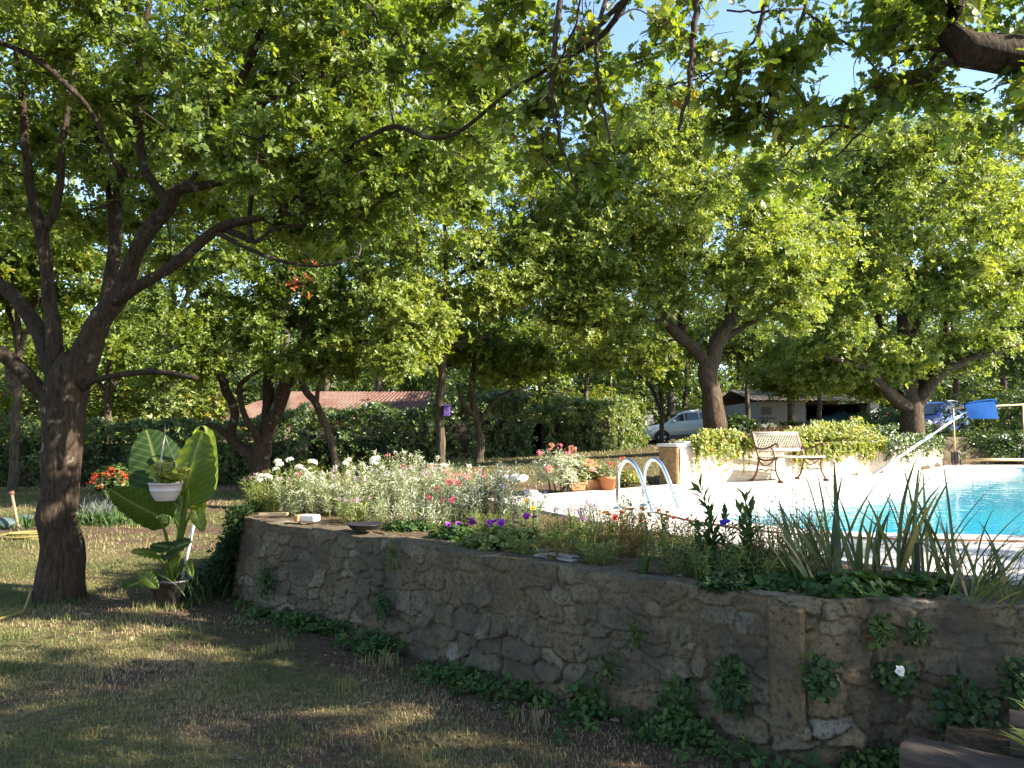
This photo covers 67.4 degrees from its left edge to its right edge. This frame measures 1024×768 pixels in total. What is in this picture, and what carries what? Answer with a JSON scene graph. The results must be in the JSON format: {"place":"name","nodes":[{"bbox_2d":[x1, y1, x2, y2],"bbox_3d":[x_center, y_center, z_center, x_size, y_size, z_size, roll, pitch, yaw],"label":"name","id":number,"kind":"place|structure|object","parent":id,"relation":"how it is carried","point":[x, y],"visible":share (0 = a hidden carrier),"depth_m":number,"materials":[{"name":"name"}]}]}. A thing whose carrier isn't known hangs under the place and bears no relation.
{"place":"outdoors","nodes":[
{"label":"outdoors","id":0,"kind":"place"},
{"bbox_2d":[0,434,947,767],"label":"ground","id":1,"kind":"structure","parent":0,"point":[328,758],"depth_m":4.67,"materials":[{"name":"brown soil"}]},
{"bbox_2d":[0,170,42,323],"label":"woodland tree","id":2,"kind":"object","parent":1,"relation":"on","point":[5,270],"visible":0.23,"depth_m":16.63,"materials":[{"name":"green plant"}]},
{"bbox_2d":[0,233,85,398],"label":"woodland tree","id":3,"kind":"object","parent":1,"relation":"on","point":[28,353],"visible":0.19,"depth_m":20.75,"materials":[{"name":"green plant"}]},
{"bbox_2d":[0,168,144,492],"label":"woodland tree","id":4,"kind":"object","parent":1,"relation":"on","point":[66,265],"visible":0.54,"depth_m":17.95,"materials":[{"name":"green plant"}]},
{"bbox_2d":[0,273,194,443],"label":"woodland tree","id":5,"kind":"object","parent":1,"relation":"on","point":[124,343],"visible":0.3,"depth_m":21.55,"materials":[{"name":"green plant"}]},
{"bbox_2d":[86,462,128,502],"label":"flowering shrub","id":6,"kind":"object","parent":1,"relation":"on","point":[108,479],"visible":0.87,"depth_m":13.71,"materials":[{"name":"green plant"}]},
{"bbox_2d":[85,370,153,443],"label":"woodland bush","id":7,"kind":"object","parent":1,"relation":"on","point":[98,403],"visible":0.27,"depth_m":23.23,"materials":[{"name":"green plant"}]},
{"bbox_2d":[97,382,211,442],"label":"woodland bush","id":8,"kind":"object","parent":1,"relation":"on","point":[166,401],"visible":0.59,"depth_m":23.62,"materials":[{"name":"green plant"}]},
{"bbox_2d":[0,402,311,487],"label":"laurel hedge","id":9,"kind":"object","parent":1,"relation":"on","point":[234,467],"visible":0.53,"depth_m":19.42,"materials":[{"name":"green plant"}]},
{"bbox_2d":[54,130,264,416],"bbox_3d":[-11.955,-3.016,26.512,8.610,11.946,5.638,0,-4,0],"label":"woodland tree","id":10,"kind":"object","parent":1,"relation":"on","point":[153,243],"visible":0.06,"depth_m":26.07,"materials":[{"name":"green plant"}]},
{"bbox_2d":[152,574,194,608],"bbox_3d":[-3.207,1.963,7.235,0.400,0.265,0.400,0,-4,0],"label":"black pot","id":11,"kind":"object","parent":1,"relation":"on","point":[163,593],"visible":0.63,"depth_m":7.10,"materials":[{"name":"plastic"}]},
{"bbox_2d":[109,426,217,589],"bbox_3d":[-3.284,1.153,7.397,0.953,1.502,0.938,1,-4,-11],"label":"elephant ear plant","id":12,"kind":"object","parent":11,"relation":"in","point":[135,501],"visible":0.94,"depth_m":7.21,"materials":[{"name":"green plant"}]},
{"bbox_2d":[154,557,240,611],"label":"strap plant","id":13,"kind":"object","parent":1,"relation":"on","point":[193,596],"visible":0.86,"depth_m":7.21,"materials":[{"name":"green plant"}]},
{"bbox_2d":[156,379,250,441],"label":"woodland bush","id":14,"kind":"object","parent":1,"relation":"on","point":[220,410],"visible":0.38,"depth_m":24.70,"materials":[{"name":"green plant"}]},
{"bbox_2d":[142,273,306,413],"bbox_3d":[-11.742,-1.013,30.970,7.094,8.036,5.860,0,-4,0],"label":"woodland tree","id":15,"kind":"object","parent":1,"relation":"on","point":[239,356],"visible":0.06,"depth_m":30.88,"materials":[{"name":"green plant"}]},
{"bbox_2d":[189,492,289,599],"bbox_3d":[-3.063,1.708,8.408,1.023,1.006,2.037,0,-4,0],"label":"ivy mound","id":16,"kind":"object","parent":1,"relation":"on","point":[224,552],"visible":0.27,"depth_m":7.55,"materials":[{"name":"green plant"}]},
{"bbox_2d":[90,98,392,499],"bbox_3d":[-5.484,-1.727,15.687,7.357,8.687,5.396,0,-4,0],"label":"oak tree","id":17,"kind":"object","parent":1,"relation":"on","point":[304,357],"visible":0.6,"depth_m":14.47,"materials":[{"name":"green plant"}]},
{"bbox_2d":[0,0,548,604],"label":"oak tree","id":18,"kind":"object","parent":1,"relation":"on","point":[198,128],"visible":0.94,"depth_m":7.38,"materials":[{"name":"green plant"}]},
{"bbox_2d":[148,272,183,501],"bbox_3d":[-3.202,0.017,7.165,0.304,2.128,0.304,0,-4,0],"label":"hanging basket","id":19,"kind":"object","parent":18,"relation":"hanging from","point":[163,492],"visible":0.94,"depth_m":7.02,"materials":[{"name":"white plastic"}]},
{"bbox_2d":[144,460,189,483],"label":"basket herb","id":20,"kind":"object","parent":19,"relation":"in","point":[169,476],"visible":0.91,"depth_m":7.04,"materials":[{"name":"green plant"}]},
{"bbox_2d":[230,230,424,480],"bbox_3d":[-3.835,-0.364,16.168,4.136,5.951,3.289,0,-4,0],"label":"slender tree","id":21,"kind":"object","parent":1,"relation":"on","point":[312,328],"visible":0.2,"depth_m":15.87,"materials":[{"name":"green plant"}]},
{"bbox_2d":[218,391,499,442],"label":"red roofed house","id":22,"kind":"structure","parent":1,"relation":"on","point":[346,399],"depth_m":31.62,"materials":[{"name":"tile"}]},
{"bbox_2d":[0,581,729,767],"bbox_3d":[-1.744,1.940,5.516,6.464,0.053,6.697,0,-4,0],"label":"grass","id":23,"kind":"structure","parent":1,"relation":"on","point":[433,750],"depth_m":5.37,"materials":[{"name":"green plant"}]},
{"bbox_2d":[282,387,538,479],"bbox_3d":[-2.849,1.416,21.945,7.306,2.671,2.916,0,-4,0],"label":"laurel hedge","id":24,"kind":"object","parent":1,"relation":"on","point":[510,437],"visible":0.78,"depth_m":21.21,"materials":[{"name":"green plant"}]},
{"bbox_2d":[320,85,585,462],"bbox_3d":[-1.288,-2.387,15.258,5.280,8.569,4.976,4,-5,-44],"label":"straight oak","id":25,"kind":"object","parent":1,"relation":"on","point":[394,358],"visible":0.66,"depth_m":14.42,"materials":[{"name":"green plant"}]},
{"bbox_2d":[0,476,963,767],"bbox_3d":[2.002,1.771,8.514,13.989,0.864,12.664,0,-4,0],"label":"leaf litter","id":26,"kind":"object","parent":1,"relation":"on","point":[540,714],"visible":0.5,"depth_m":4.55,"materials":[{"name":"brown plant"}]},
{"bbox_2d":[417,298,591,462],"bbox_3d":[-0.372,-0.170,17.634,4.057,4.249,2.858,-3,-5,35],"label":"slender tree","id":27,"kind":"object","parent":1,"relation":"on","point":[515,360],"visible":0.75,"depth_m":17.42,"materials":[{"name":"green plant"}]},
{"bbox_2d":[0,278,1023,438],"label":"wood","id":28,"kind":"object","parent":1,"relation":"on","point":[252,389],"visible":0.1,"depth_m":47.44,"materials":[{"name":"green plant"}]},
{"bbox_2d":[448,306,583,420],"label":"woodland tree","id":29,"kind":"object","parent":1,"relation":"on","point":[562,378],"visible":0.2,"depth_m":26.93,"materials":[{"name":"green plant"}]},
{"bbox_2d":[213,596,899,767],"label":"wall foot weeds","id":30,"kind":"object","parent":1,"relation":"on","point":[455,673],"depth_m":4.55,"materials":[{"name":"green plant"}]},
{"bbox_2d":[525,443,597,492],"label":"flowering bush","id":31,"kind":"object","parent":1,"relation":"on","point":[561,464],"visible":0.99,"depth_m":10.81,"materials":[{"name":"pink plant"}]},
{"bbox_2d":[115,0,1023,217],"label":"overhanging oak","id":32,"kind":"object","parent":1,"relation":"on","point":[937,28],"visible":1,"depth_m":5.42,"materials":[{"name":"green plant"}]},
{"bbox_2d":[514,395,651,454],"bbox_3d":[2.829,1.408,26.475,2.695,2.203,7.376,-3,-5,34],"label":"privet hedge","id":33,"kind":"object","parent":1,"relation":"on","point":[597,432],"visible":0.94,"depth_m":24.75,"materials":[{"name":"green plant"}]},
{"bbox_2d":[231,504,1023,767],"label":"retaining wall","id":34,"kind":"structure","parent":1,"relation":"on","point":[551,626],"depth_m":4.37,"materials":[{"name":"stone"}]},
{"bbox_2d":[562,671,614,719],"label":"wall plant","id":35,"kind":"object","parent":34,"relation":"attached to","point":[585,697],"depth_m":4.38,"materials":[{"name":"green plant"}]},
{"bbox_2d":[648,674,707,746],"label":"wall plant","id":36,"kind":"object","parent":34,"relation":"attached to","point":[677,713],"depth_m":4.03,"materials":[{"name":"green plant"}]},
{"bbox_2d":[695,565,753,594],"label":"ground cover plant","id":37,"kind":"object","parent":34,"relation":"on","point":[722,580],"visible":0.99,"depth_m":4.01,"materials":[{"name":"green plant"}]},
{"bbox_2d":[707,653,751,720],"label":"wall plant","id":38,"kind":"object","parent":34,"relation":"attached to","point":[728,687],"depth_m":3.82,"materials":[{"name":"green plant"}]},
{"bbox_2d":[767,604,807,742],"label":"concrete pier","id":39,"kind":"structure","parent":34,"relation":"attached to","point":[786,658],"depth_m":3.69,"materials":[{"name":"stone"}]},
{"bbox_2d":[798,651,840,703],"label":"wall plant","id":40,"kind":"object","parent":34,"relation":"attached to","point":[823,680],"depth_m":3.57,"materials":[{"name":"green plant"}]},
{"bbox_2d":[868,613,897,653],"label":"wall plant","id":41,"kind":"object","parent":34,"relation":"attached to","point":[878,630],"depth_m":3.65,"materials":[{"name":"green plant"}]},
{"bbox_2d":[873,652,919,702],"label":"wall plant","id":42,"kind":"object","parent":34,"relation":"attached to","point":[897,678],"depth_m":3.64,"materials":[{"name":"green plant"}]},
{"bbox_2d":[903,617,932,649],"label":"wall plant","id":43,"kind":"object","parent":34,"relation":"attached to","point":[918,632],"depth_m":3.63,"materials":[{"name":"green plant"}]},
{"bbox_2d":[928,675,1004,741],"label":"wall plant","id":44,"kind":"object","parent":34,"relation":"attached to","point":[968,708],"depth_m":3.54,"materials":[{"name":"green plant"}]},
{"bbox_2d":[995,655,1023,710],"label":"wall plant","id":45,"kind":"object","parent":34,"relation":"attached to","point":[1014,669],"depth_m":3.48,"materials":[{"name":"green plant"}]},
{"bbox_2d":[274,498,1023,598],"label":"bed soil","id":46,"kind":"structure","parent":1,"relation":"on","point":[621,563],"depth_m":5.76,"materials":[{"name":"brown soil"}]},
{"bbox_2d":[240,473,299,511],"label":"leafy bush","id":47,"kind":"object","parent":46,"relation":"on","point":[275,502],"visible":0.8,"depth_m":8.06,"materials":[{"name":"green plant"}]},
{"bbox_2d":[270,468,331,516],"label":"leafy bush","id":48,"kind":"object","parent":46,"relation":"on","point":[302,501],"visible":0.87,"depth_m":7.85,"materials":[{"name":"green plant"}]},
{"bbox_2d":[296,467,369,517],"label":"leafy bush","id":49,"kind":"object","parent":46,"relation":"on","point":[327,499],"visible":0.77,"depth_m":7.82,"materials":[{"name":"green plant"}]},
{"bbox_2d":[333,493,382,523],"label":"leafy bush","id":50,"kind":"object","parent":46,"relation":"on","point":[360,515],"visible":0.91,"depth_m":7.22,"materials":[{"name":"green plant"}]},
{"bbox_2d":[332,461,401,511],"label":"leafy bush","id":51,"kind":"object","parent":46,"relation":"on","point":[379,483],"visible":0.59,"depth_m":8.12,"materials":[{"name":"green plant"}]},
{"bbox_2d":[363,464,437,513],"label":"leafy bush","id":52,"kind":"object","parent":46,"relation":"on","point":[404,493],"visible":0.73,"depth_m":7.98,"materials":[{"name":"green plant"}]},
{"bbox_2d":[426,521,477,541],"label":"ground cover plant","id":53,"kind":"object","parent":46,"relation":"on","point":[449,531],"visible":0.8,"depth_m":6.06,"materials":[{"name":"green plant"}]},
{"bbox_2d":[440,477,497,524],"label":"flower plant","id":54,"kind":"object","parent":46,"relation":"on","point":[469,505],"visible":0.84,"depth_m":7.13,"materials":[{"name":"green plant"}]},
{"bbox_2d":[466,462,524,520],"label":"flower plant","id":55,"kind":"object","parent":46,"relation":"on","point":[483,488],"visible":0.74,"depth_m":7.19,"materials":[{"name":"green plant"}]},
{"bbox_2d":[454,512,554,551],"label":"ground cover plant","id":56,"kind":"object","parent":46,"relation":"on","point":[483,538],"visible":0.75,"depth_m":5.57,"materials":[{"name":"green plant"}]},
{"bbox_2d":[496,483,550,524],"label":"flower plant","id":57,"kind":"object","parent":46,"relation":"on","point":[510,505],"visible":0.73,"depth_m":7.00,"materials":[{"name":"green plant"}]},
{"bbox_2d":[571,536,622,565],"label":"wispy tuft","id":58,"kind":"object","parent":46,"relation":"on","point":[595,558],"visible":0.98,"depth_m":4.88,"materials":[{"name":"green plant"}]},
{"bbox_2d":[593,525,656,556],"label":"wispy tuft","id":59,"kind":"object","parent":46,"relation":"on","point":[635,542],"visible":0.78,"depth_m":5.16,"materials":[{"name":"green plant"}]},
{"bbox_2d":[648,546,716,577],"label":"wispy tuft","id":60,"kind":"object","parent":46,"relation":"on","point":[672,567],"visible":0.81,"depth_m":4.52,"materials":[{"name":"green plant"}]},
{"bbox_2d":[688,472,737,556],"bbox_3d":[1.299,0.860,4.973,0.348,0.596,0.221,0,-4,0],"label":"mullein","id":61,"kind":"object","parent":46,"relation":"on","point":[709,513],"visible":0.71,"depth_m":4.96,"materials":[{"name":"green plant"}]},
{"bbox_2d":[676,538,749,579],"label":"wispy tuft","id":62,"kind":"object","parent":46,"relation":"on","point":[707,567],"visible":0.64,"depth_m":4.35,"materials":[{"name":"green plant"}]},
{"bbox_2d":[682,545,767,577],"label":"ground cover plant","id":63,"kind":"object","parent":46,"relation":"on","point":[727,557],"visible":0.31,"depth_m":4.48,"materials":[{"name":"green plant"}]},
{"bbox_2d":[731,486,766,554],"bbox_3d":[1.498,0.899,4.875,0.226,0.505,0.328,-1,-4,17],"label":"mullein","id":64,"kind":"object","parent":46,"relation":"on","point":[745,519],"visible":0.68,"depth_m":4.83,"materials":[{"name":"green plant"}]},
{"bbox_2d":[717,544,794,578],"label":"wispy tuft","id":65,"kind":"object","parent":46,"relation":"on","point":[772,566],"visible":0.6,"depth_m":4.30,"materials":[{"name":"green plant"}]},
{"bbox_2d":[737,500,819,588],"bbox_3d":[1.464,0.861,4.220,0.388,0.476,0.514,0,-4,0],"label":"sword leaved plant","id":66,"kind":"object","parent":46,"relation":"on","point":[796,555],"visible":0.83,"depth_m":4.12,"materials":[{"name":"green plant"}]},
{"bbox_2d":[746,571,815,591],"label":"ground cover plant","id":67,"kind":"object","parent":46,"relation":"on","point":[778,581],"visible":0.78,"depth_m":4.03,"materials":[{"name":"green plant"}]},
{"bbox_2d":[779,458,881,573],"bbox_3d":[1.861,0.756,4.336,0.592,0.701,0.498,0,-4,0],"label":"sword leaved plant","id":68,"kind":"object","parent":46,"relation":"on","point":[837,537],"visible":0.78,"depth_m":4.31,"materials":[{"name":"green plant"}]},
{"bbox_2d":[793,568,903,602],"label":"ground cover plant","id":69,"kind":"object","parent":46,"relation":"on","point":[853,584],"visible":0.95,"depth_m":3.84,"materials":[{"name":"green plant"}]},
{"bbox_2d":[873,569,964,598],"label":"ground cover plant","id":70,"kind":"object","parent":46,"relation":"on","point":[910,584],"visible":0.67,"depth_m":3.92,"materials":[{"name":"green plant"}]},
{"bbox_2d":[882,459,955,574],"bbox_3d":[2.391,0.772,4.515,0.383,0.694,0.429,-2,-4,32],"label":"sword leaved plant","id":71,"kind":"object","parent":46,"relation":"on","point":[924,532],"visible":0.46,"depth_m":4.49,"materials":[{"name":"green plant"}]},
{"bbox_2d":[860,450,1000,576],"bbox_3d":[2.298,0.730,4.269,0.843,0.746,0.714,0,-4,0],"label":"sword leaved plant","id":72,"kind":"object","parent":46,"relation":"on","point":[911,541],"visible":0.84,"depth_m":4.27,"materials":[{"name":"green plant"}]},
{"bbox_2d":[852,478,1023,591],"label":"sword leaved plant","id":73,"kind":"object","parent":46,"relation":"on","point":[947,564],"visible":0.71,"depth_m":4.09,"materials":[{"name":"green plant"}]},
{"bbox_2d":[940,518,1023,598],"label":"sword leaved plant","id":74,"kind":"object","parent":46,"relation":"on","point":[995,558],"visible":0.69,"depth_m":3.98,"materials":[{"name":"green plant"}]},
{"bbox_2d":[609,315,714,443],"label":"slender tree","id":75,"kind":"object","parent":1,"relation":"on","point":[675,374],"visible":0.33,"depth_m":23.68,"materials":[{"name":"green plant"}]},
{"bbox_2d":[657,443,686,484],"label":"wall pillar","id":76,"kind":"structure","parent":1,"relation":"on","point":[669,456],"depth_m":12.63,"materials":[{"name":"stone"}]},
{"bbox_2d":[641,410,702,443],"bbox_3d":[8.338,2.110,37.939,3.830,1.610,2.060,-3,-4,-4],"label":"parked car","id":77,"kind":"object","parent":1,"relation":"on","point":[686,423],"visible":0.53,"depth_m":37.10,"materials":[{"name":"white paint"}]},
{"bbox_2d":[486,51,882,445],"bbox_3d":[3.776,-2.683,16.154,8.981,8.722,5.964,0,-4,0],"label":"oak tree","id":78,"kind":"object","parent":1,"relation":"on","point":[758,252],"visible":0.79,"depth_m":15.31,"materials":[{"name":"green plant"}]},
{"bbox_2d":[691,280,801,422],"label":"woodland tree","id":79,"kind":"object","parent":1,"relation":"on","point":[746,339],"visible":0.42,"depth_m":28.75,"materials":[{"name":"green plant"}]},
{"bbox_2d":[489,464,1023,584],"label":"pool deck","id":80,"kind":"structure","parent":1,"relation":"on","point":[719,490],"depth_m":9.88,"materials":[{"name":"stone"}]},
{"bbox_2d":[613,457,680,512],"bbox_3d":[1.539,1.316,8.244,0.583,1.042,0.803,3,-5,-41],"label":"pool ladder","id":81,"kind":"object","parent":80,"relation":"attached to","point":[645,492],"visible":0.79,"depth_m":8.32,"materials":[{"name":"metal"}]},
{"bbox_2d":[749,431,828,482],"bbox_3d":[4.830,1.262,13.406,1.250,0.865,0.700,2,-4,-32],"label":"garden bench","id":82,"kind":"object","parent":80,"relation":"on","point":[769,448],"visible":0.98,"depth_m":13.50,"materials":[{"name":"brown metal"}]},
{"bbox_2d":[653,466,1023,581],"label":"pool coping","id":83,"kind":"object","parent":80,"relation":"on","point":[688,508],"visible":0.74,"depth_m":9.70,"materials":[{"name":"stone"}]},
{"bbox_2d":[871,399,998,476],"bbox_3d":[8.663,1.053,15.390,3.589,1.549,0.530,2,-4,-25],"label":"pool net","id":84,"kind":"object","parent":80,"relation":"on","point":[984,409],"visible":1,"depth_m":15.58,"materials":[{"name":"blue fabric"}]},
{"bbox_2d":[936,428,1023,464],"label":"shade bush","id":85,"kind":"object","parent":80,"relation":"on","point":[1006,440],"visible":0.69,"depth_m":20.87,"materials":[{"name":"green plant"}]},
{"bbox_2d":[713,92,865,420],"bbox_3d":[11.519,-4.456,30.531,5.724,14.511,6.470,4,-5,-45],"label":"woodland tree","id":86,"kind":"object","parent":1,"relation":"on","point":[791,406],"visible":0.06,"depth_m":29.94,"materials":[{"name":"green plant"}]},
{"bbox_2d":[679,442,942,483],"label":"bench wall","id":87,"kind":"structure","parent":1,"relation":"on","point":[732,471],"depth_m":14.11,"materials":[{"name":"paint"}]},
{"bbox_2d":[670,427,754,474],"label":"creeper","id":88,"kind":"object","parent":87,"relation":"on","point":[721,439],"visible":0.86,"depth_m":13.01,"materials":[{"name":"green plant"}]},
{"bbox_2d":[759,416,888,469],"bbox_3d":[6.258,1.198,15.659,3.430,1.125,1.500,3,-5,-37],"label":"creeper","id":89,"kind":"object","parent":87,"relation":"on","point":[853,434],"visible":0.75,"depth_m":15.27,"materials":[{"name":"green plant"}]},
{"bbox_2d":[863,432,946,463],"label":"creeper","id":90,"kind":"object","parent":87,"relation":"on","point":[908,438],"visible":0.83,"depth_m":17.44,"materials":[{"name":"green plant"}]},
{"bbox_2d":[806,402,888,425],"bbox_3d":[15.099,1.636,35.160,3.830,1.610,2.060,1,-4,-14],"label":"parked car","id":91,"kind":"object","parent":1,"relation":"on","point":[838,413],"visible":0.13,"depth_m":34.44,"materials":[{"name":"teal paint"}]},
{"bbox_2d":[748,419,1005,438],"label":"garden hedge","id":92,"kind":"object","parent":1,"relation":"on","point":[888,428],"visible":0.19,"depth_m":24.11,"materials":[{"name":"green plant"}]},
{"bbox_2d":[853,406,900,435],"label":"woodland bush","id":93,"kind":"object","parent":1,"relation":"on","point":[879,417],"visible":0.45,"depth_m":28.61,"materials":[{"name":"green plant"}]},
{"bbox_2d":[731,91,1023,439],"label":"oak tree","id":94,"kind":"object","parent":1,"relation":"on","point":[886,367],"visible":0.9,"depth_m":19.19,"materials":[{"name":"green plant"}]},
{"bbox_2d":[858,283,1023,402],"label":"woodland tree","id":95,"kind":"object","parent":1,"relation":"on","point":[955,380],"visible":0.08,"depth_m":36.02,"materials":[{"name":"green plant"}]},
{"bbox_2d":[939,722,1010,767],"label":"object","id":96,"kind":"structure","parent":1,"relation":"on","point":[991,740],"depth_m":3.38,"materials":[{"name":"soil"}]},
{"bbox_2d":[899,735,1023,767],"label":"railway sleeper","id":97,"kind":"object","parent":96,"relation":"on","point":[917,752],"visible":1,"depth_m":3.12,"materials":[{"name":"brown wood"}]},
{"bbox_2d":[938,385,1021,434],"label":"woodland bush","id":98,"kind":"object","parent":1,"relation":"on","point":[974,423],"visible":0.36,"depth_m":26.83,"materials":[{"name":"green plant"}]},
{"bbox_2d":[939,437,1021,464],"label":"stone bank","id":99,"kind":"structure","parent":1,"relation":"on","point":[948,449],"depth_m":20.89,"materials":[{"name":"beige stone"}]},
{"bbox_2d":[955,253,1023,393],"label":"woodland tree","id":100,"kind":"object","parent":1,"relation":"on","point":[1015,372],"visible":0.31,"depth_m":27.50,"materials":[{"name":"green plant"}]},
{"bbox_2d":[979,383,1023,435],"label":"woodland bush","id":101,"kind":"object","parent":1,"relation":"on","point":[1017,422],"visible":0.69,"depth_m":24.40,"materials":[{"name":"green plant"}]},
{"bbox_2d":[0,0,1023,413],"label":"sky","id":102,"kind":"structure","parent":0,"point":[839,81],"materials":[{"name":"blue"}]},
{"bbox_2d":[722,390,884,431],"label":"garage","id":103,"kind":"structure","parent":0,"point":[771,411],"depth_m":33.20,"materials":[{"name":"concrete"}]},
{"bbox_2d":[698,470,1023,534],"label":"pool water","id":104,"kind":"structure","parent":0,"point":[1003,498],"depth_m":9.47,"materials":[{"name":"blue liquid"}]},
{"bbox_2d":[929,504,1023,613],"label":"sword leaved plant","id":105,"kind":"object","parent":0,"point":[983,593],"visible":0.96,"depth_m":3.69,"materials":[{"name":"green plant"}]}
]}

